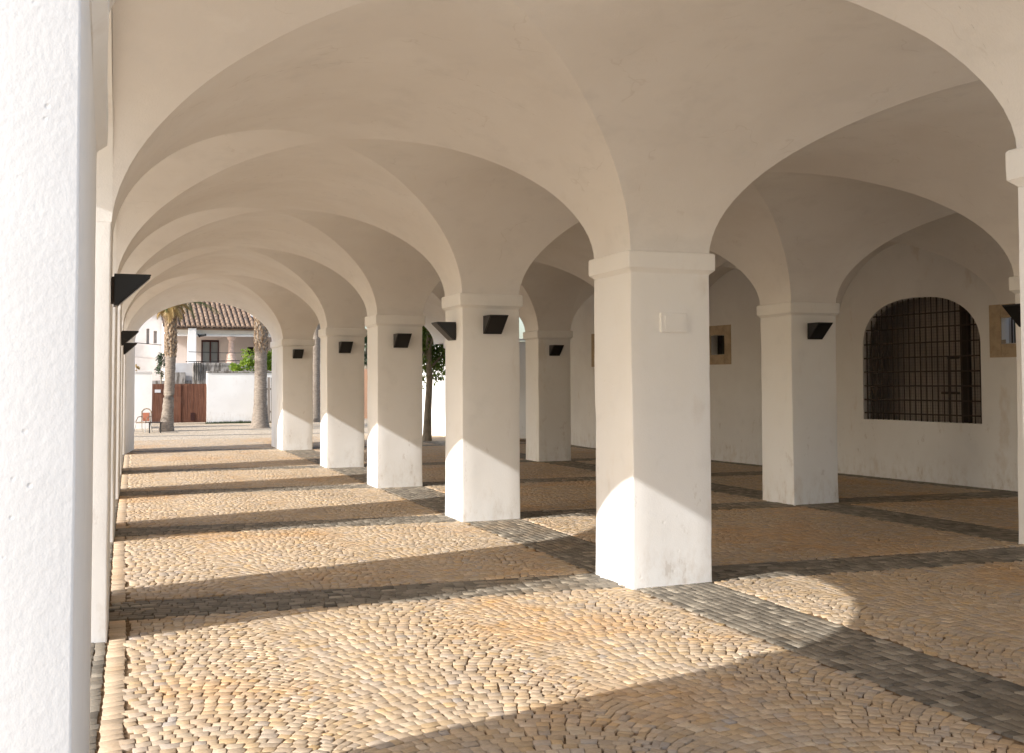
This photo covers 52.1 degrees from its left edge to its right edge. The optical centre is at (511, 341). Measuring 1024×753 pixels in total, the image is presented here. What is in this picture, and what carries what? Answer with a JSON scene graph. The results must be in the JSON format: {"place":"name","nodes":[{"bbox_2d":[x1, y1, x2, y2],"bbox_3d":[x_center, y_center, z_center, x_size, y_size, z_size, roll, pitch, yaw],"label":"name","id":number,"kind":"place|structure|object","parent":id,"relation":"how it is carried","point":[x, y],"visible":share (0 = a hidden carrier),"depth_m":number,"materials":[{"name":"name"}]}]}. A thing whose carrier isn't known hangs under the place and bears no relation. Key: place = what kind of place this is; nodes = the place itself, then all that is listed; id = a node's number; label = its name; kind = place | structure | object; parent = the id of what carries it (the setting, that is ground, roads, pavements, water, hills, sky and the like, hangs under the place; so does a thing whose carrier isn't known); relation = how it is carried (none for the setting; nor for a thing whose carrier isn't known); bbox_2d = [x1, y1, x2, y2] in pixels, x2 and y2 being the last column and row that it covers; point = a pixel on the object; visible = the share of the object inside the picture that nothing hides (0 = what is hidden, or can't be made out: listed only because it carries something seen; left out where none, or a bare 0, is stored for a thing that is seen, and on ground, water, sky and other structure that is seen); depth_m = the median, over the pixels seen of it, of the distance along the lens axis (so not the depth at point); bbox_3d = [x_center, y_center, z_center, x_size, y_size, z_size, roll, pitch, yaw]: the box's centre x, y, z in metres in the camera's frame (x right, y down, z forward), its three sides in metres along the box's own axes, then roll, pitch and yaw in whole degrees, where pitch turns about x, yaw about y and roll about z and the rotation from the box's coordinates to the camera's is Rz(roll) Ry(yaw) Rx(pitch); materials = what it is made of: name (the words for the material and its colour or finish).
{"place":"outdoors","nodes":[
{"label":"outdoors","id":0,"kind":"place"},
{"bbox_2d":[135,314,161,380],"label":"white house","id":1,"kind":"structure","parent":0,"point":[150,331],"depth_m":49.25,"materials":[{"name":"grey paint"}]},
{"bbox_2d":[146,329,148,343],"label":"window","id":2,"kind":"structure","parent":1,"relation":"in","point":[147,330],"depth_m":49.34,"materials":[{"name":"grey"}]},
{"bbox_2d":[154,331,156,342],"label":"window","id":3,"kind":"structure","parent":1,"relation":"in","point":[155,332],"depth_m":49.47,"materials":[{"name":"grey"}]},
{"bbox_2d":[134,418,366,440],"bbox_3d":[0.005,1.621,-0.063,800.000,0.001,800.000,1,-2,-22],"label":"plaza ground","id":4,"kind":"structure","parent":0,"point":[212,431],"depth_m":34.59,"materials":[{"name":"beige stone"}]},
{"bbox_2d":[134,371,151,428],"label":"garden wall","id":5,"kind":"structure","parent":4,"relation":"on","point":[143,389],"depth_m":37.25,"materials":[{"name":"white paint"}]},
{"bbox_2d":[134,408,152,432],"bbox_3d":[-12.089,2.598,34.334,0.428,0.800,0.546,-1,-2,8],"label":"patio chair","id":6,"kind":"object","parent":4,"relation":"on","point":[146,416],"visible":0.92,"depth_m":34.52,"materials":[{"name":"brown fabric"}]},
{"bbox_2d":[148,422,161,432],"bbox_3d":[-11.576,2.801,33.947,0.400,0.355,0.330,1,-2,-22],"label":"table","id":7,"kind":"object","parent":4,"relation":"on","point":[154,422],"visible":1,"depth_m":33.81,"materials":[{"name":"grey metal"}]},
{"bbox_2d":[154,352,165,383],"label":"potted conifer","id":8,"kind":"object","parent":4,"relation":"on","point":[160,357],"visible":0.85,"depth_m":42.88,"materials":[{"name":"green plant"}]},
{"bbox_2d":[156,302,218,431],"bbox_3d":[-11.444,0.348,35.120,3.369,5.438,3.411,1,-2,-22],"label":"palm tree","id":9,"kind":"object","parent":4,"relation":"on","point":[170,314],"visible":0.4,"depth_m":35.02,"materials":[{"name":"brown plant"}]},
{"bbox_2d":[152,302,320,386],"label":"tiled house","id":10,"kind":"structure","parent":4,"relation":"on","point":[227,331],"depth_m":46.88,"materials":[{"name":"white paint"}]},
{"bbox_2d":[201,340,218,362],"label":"double door","id":11,"kind":"structure","parent":10,"relation":"in","point":[206,345],"depth_m":48.80,"materials":[{"name":"red"}]},
{"bbox_2d":[186,360,239,379],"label":"terrace railing","id":12,"kind":"object","parent":10,"relation":"attached to","point":[200,367],"visible":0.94,"depth_m":44.86,"materials":[{"name":"grey metal"}]},
{"bbox_2d":[248,347,253,354],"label":"window","id":13,"kind":"structure","parent":10,"relation":"in","point":[251,348],"depth_m":49.52,"materials":[{"name":"black"}]},
{"bbox_2d":[205,420,270,423],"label":"weeds","id":14,"kind":"object","parent":4,"relation":"on","point":[221,422],"visible":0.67,"depth_m":41.57,"materials":[{"name":"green plant"}]},
{"bbox_2d":[206,371,271,422],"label":"garden wall","id":15,"kind":"structure","parent":4,"relation":"on","point":[230,396],"depth_m":41.80,"materials":[{"name":"white paint"}]},
{"bbox_2d":[152,384,206,422],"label":"wooden gate","id":16,"kind":"structure","parent":15,"relation":"attached to","point":[189,404],"depth_m":41.21,"materials":[{"name":"red wood"}]},
{"bbox_2d":[228,347,271,370],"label":"lemon tree","id":17,"kind":"object","parent":4,"relation":"on","point":[249,362],"visible":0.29,"depth_m":43.54,"materials":[{"name":"green plant"}]},
{"bbox_2d":[134,432,366,436],"bbox_3d":[-4.134,2.952,33.962,42.180,0.001,0.299,0,-2,-17],"label":"paving line","id":18,"kind":"object","parent":4,"relation":"on","point":[201,435],"depth_m":32.19,"materials":[{"name":"grey stone"}]},
{"bbox_2d":[250,317,269,427],"bbox_3d":[-9.056,0.138,38.012,3.379,6.036,3.373,-1,-2,23],"label":"palm tree","id":19,"kind":"object","parent":4,"relation":"on","point":[260,412],"visible":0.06,"depth_m":37.57,"materials":[{"name":"brown plant"}]},
{"bbox_2d":[267,377,271,421],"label":"board fence","id":20,"kind":"object","parent":4,"relation":"on","point":[268,395],"visible":0.12,"depth_m":41.57,"materials":[{"name":"white paint"}]},
{"bbox_2d":[174,427,366,430],"bbox_3d":[-5.529,3.089,37.386,42.175,0.001,0.249,0,-2,-17],"label":"paving line","id":21,"kind":"object","parent":4,"relation":"on","point":[229,429],"depth_m":36.16,"materials":[{"name":"grey stone"}]},
{"bbox_2d":[312,323,319,421],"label":"palm tree","id":22,"kind":"object","parent":4,"relation":"on","point":[316,385],"visible":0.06,"depth_m":42.95,"materials":[{"name":"brown plant"}]},
{"bbox_2d":[364,369,367,417],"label":"garden wall","id":23,"kind":"structure","parent":4,"relation":"on","point":[365,390],"depth_m":47.22,"materials":[{"name":"paint"}]},
{"bbox_2d":[364,329,367,368],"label":"dark tree","id":24,"kind":"object","parent":4,"relation":"on","point":[366,353],"visible":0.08,"depth_m":56.56,"materials":[{"name":"green plant"}]},
{"bbox_2d":[422,326,444,440],"bbox_3d":[-2.351,0.113,29.171,3.027,5.353,2.740,1,-2,-22],"label":"leafy tree","id":25,"kind":"object","parent":4,"relation":"on","point":[432,352],"visible":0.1,"depth_m":28.56,"materials":[{"name":"green plant"}]},
{"bbox_2d":[422,339,525,437],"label":"boundary wall","id":26,"kind":"structure","parent":4,"relation":"on","point":[438,409],"depth_m":31.04,"materials":[{"name":"white paint"}]},
{"bbox_2d":[364,317,524,364],"label":"sky","id":27,"kind":"structure","parent":0,"point":[521,326],"materials":[{"name":"white"}]},
{"bbox_2d":[91,439,1023,752],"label":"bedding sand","id":28,"kind":"structure","parent":0,"point":[127,671],"depth_m":5.86,"materials":[{"name":"beige sand"}]},
{"bbox_2d":[98,449,138,752],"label":"header course","id":29,"kind":"object","parent":28,"relation":"on","point":[111,733],"visible":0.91,"depth_m":6.08,"materials":[{"name":"stone"}]},
{"bbox_2d":[0,0,1023,752],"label":"arcade building","id":30,"kind":"structure","parent":28,"relation":"on","point":[674,228],"depth_m":8.43,"materials":[{"name":"plaster"}]},
{"bbox_2d":[121,331,138,345],"bbox_3d":[-5.533,-0.039,15.144,0.247,0.210,0.225,1,-2,-22],"label":"wall lamp","id":31,"kind":"object","parent":30,"relation":"attached to","point":[126,336],"visible":0.95,"depth_m":15.03,"materials":[{"name":"grey metal"}]},
{"bbox_2d":[123,343,136,354],"bbox_3d":[-6.966,0.139,19.091,0.247,0.210,0.225,1,-2,-22],"label":"wall lamp","id":32,"kind":"object","parent":30,"relation":"attached to","point":[127,347],"visible":0.81,"depth_m":18.98,"materials":[{"name":"grey metal"}]},
{"bbox_2d":[111,273,150,306],"bbox_3d":[-2.591,-0.340,7.116,0.247,0.210,0.225,1,-2,-22],"label":"wall lamp","id":33,"kind":"object","parent":30,"relation":"attached to","point":[124,287],"visible":0.99,"depth_m":7.00,"materials":[{"name":"grey metal"}]},
{"bbox_2d":[293,349,303,357],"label":"wall lamp","id":34,"kind":"object","parent":30,"relation":"attached to","point":[297,353],"visible":1,"depth_m":24.77,"materials":[{"name":"grey metal"}]},
{"bbox_2d":[339,341,352,352],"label":"wall lamp","id":35,"kind":"object","parent":30,"relation":"attached to","point":[345,347],"visible":1,"depth_m":19.64,"materials":[{"name":"grey metal"}]},
{"bbox_2d":[393,333,411,347],"bbox_3d":[-1.667,-0.006,15.938,0.225,0.210,0.247,1,-2,-22],"label":"wall lamp","id":36,"kind":"object","parent":30,"relation":"attached to","point":[401,340],"visible":1,"depth_m":15.91,"materials":[{"name":"grey metal"}]},
{"bbox_2d":[431,322,455,340],"bbox_3d":[-0.798,-0.114,12.321,0.247,0.210,0.225,1,-2,-22],"label":"wall lamp","id":37,"kind":"object","parent":30,"relation":"attached to","point":[447,330],"visible":1,"depth_m":12.24,"materials":[{"name":"grey metal"}]},
{"bbox_2d":[483,315,508,333],"bbox_3d":[-0.190,-0.191,12.084,0.225,0.210,0.247,1,-2,-22],"label":"wall lamp","id":38,"kind":"object","parent":30,"relation":"attached to","point":[493,324],"visible":1,"depth_m":12.06,"materials":[{"name":"black metal"}]},
{"bbox_2d":[549,345,563,355],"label":"wall lamp","id":39,"kind":"object","parent":30,"relation":"attached to","point":[555,350],"visible":1,"depth_m":21.03,"materials":[{"name":"grey metal"}]},
{"bbox_2d":[591,334,594,366],"bbox_3d":[2.163,0.214,25.042,0.114,0.796,0.826,1,-3,-27],"label":"stone window","id":40,"kind":"structure","parent":30,"relation":"in","point":[592,335],"depth_m":25.31,"materials":[{"name":"stone"}]},
{"bbox_2d":[709,325,730,364],"bbox_3d":[4.294,0.083,21.194,0.344,0.786,0.826,1,-3,-27],"label":"stone window","id":41,"kind":"structure","parent":30,"relation":"in","point":[725,357],"depth_m":21.08,"materials":[{"name":"stone"}]},
{"bbox_2d":[807,322,832,338],"bbox_3d":[4.001,-0.131,13.605,0.225,0.210,0.247,1,-2,-22],"label":"wall lamp","id":42,"kind":"object","parent":30,"relation":"attached to","point":[817,330],"visible":1,"depth_m":13.58,"materials":[{"name":"grey metal"}]},
{"bbox_2d":[864,297,981,423],"bbox_3d":[6.618,0.302,16.736,0.293,2.330,2.390,1,-3,-27],"label":"arched window","id":43,"kind":"structure","parent":30,"relation":"in","point":[965,324],"depth_m":16.51,"materials":[{"name":"grey metal"}]},
{"bbox_2d":[989,303,1015,357],"bbox_3d":[7.405,-0.155,15.209,0.344,0.776,0.826,1,-3,-27],"label":"stone window","id":44,"kind":"structure","parent":30,"relation":"in","point":[997,314],"depth_m":15.36,"materials":[{"name":"stone"}]},
{"bbox_2d":[1002,304,1020,326],"bbox_3d":[4.932,-0.248,10.144,0.247,0.210,0.225,1,-2,-22],"label":"wall lamp","id":45,"kind":"object","parent":30,"relation":"attached to","point":[1013,311],"visible":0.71,"depth_m":10.16,"materials":[{"name":"grey metal"}]},
{"bbox_2d":[90,439,1023,752],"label":"dark long band","id":46,"kind":"object","parent":28,"relation":"on","point":[980,699],"visible":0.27,"depth_m":6.76,"materials":[{"name":"stone"}]},
{"bbox_2d":[109,442,1023,620],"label":"dark cross band","id":47,"kind":"object","parent":28,"relation":"on","point":[159,609],"visible":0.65,"depth_m":9.04,"materials":[{"name":"stone"}]},
{"bbox_2d":[119,435,1023,752],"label":"stone paving","id":48,"kind":"structure","parent":0,"point":[581,661],"depth_m":6.71,"materials":[{"name":"beige stone"}]}
]}

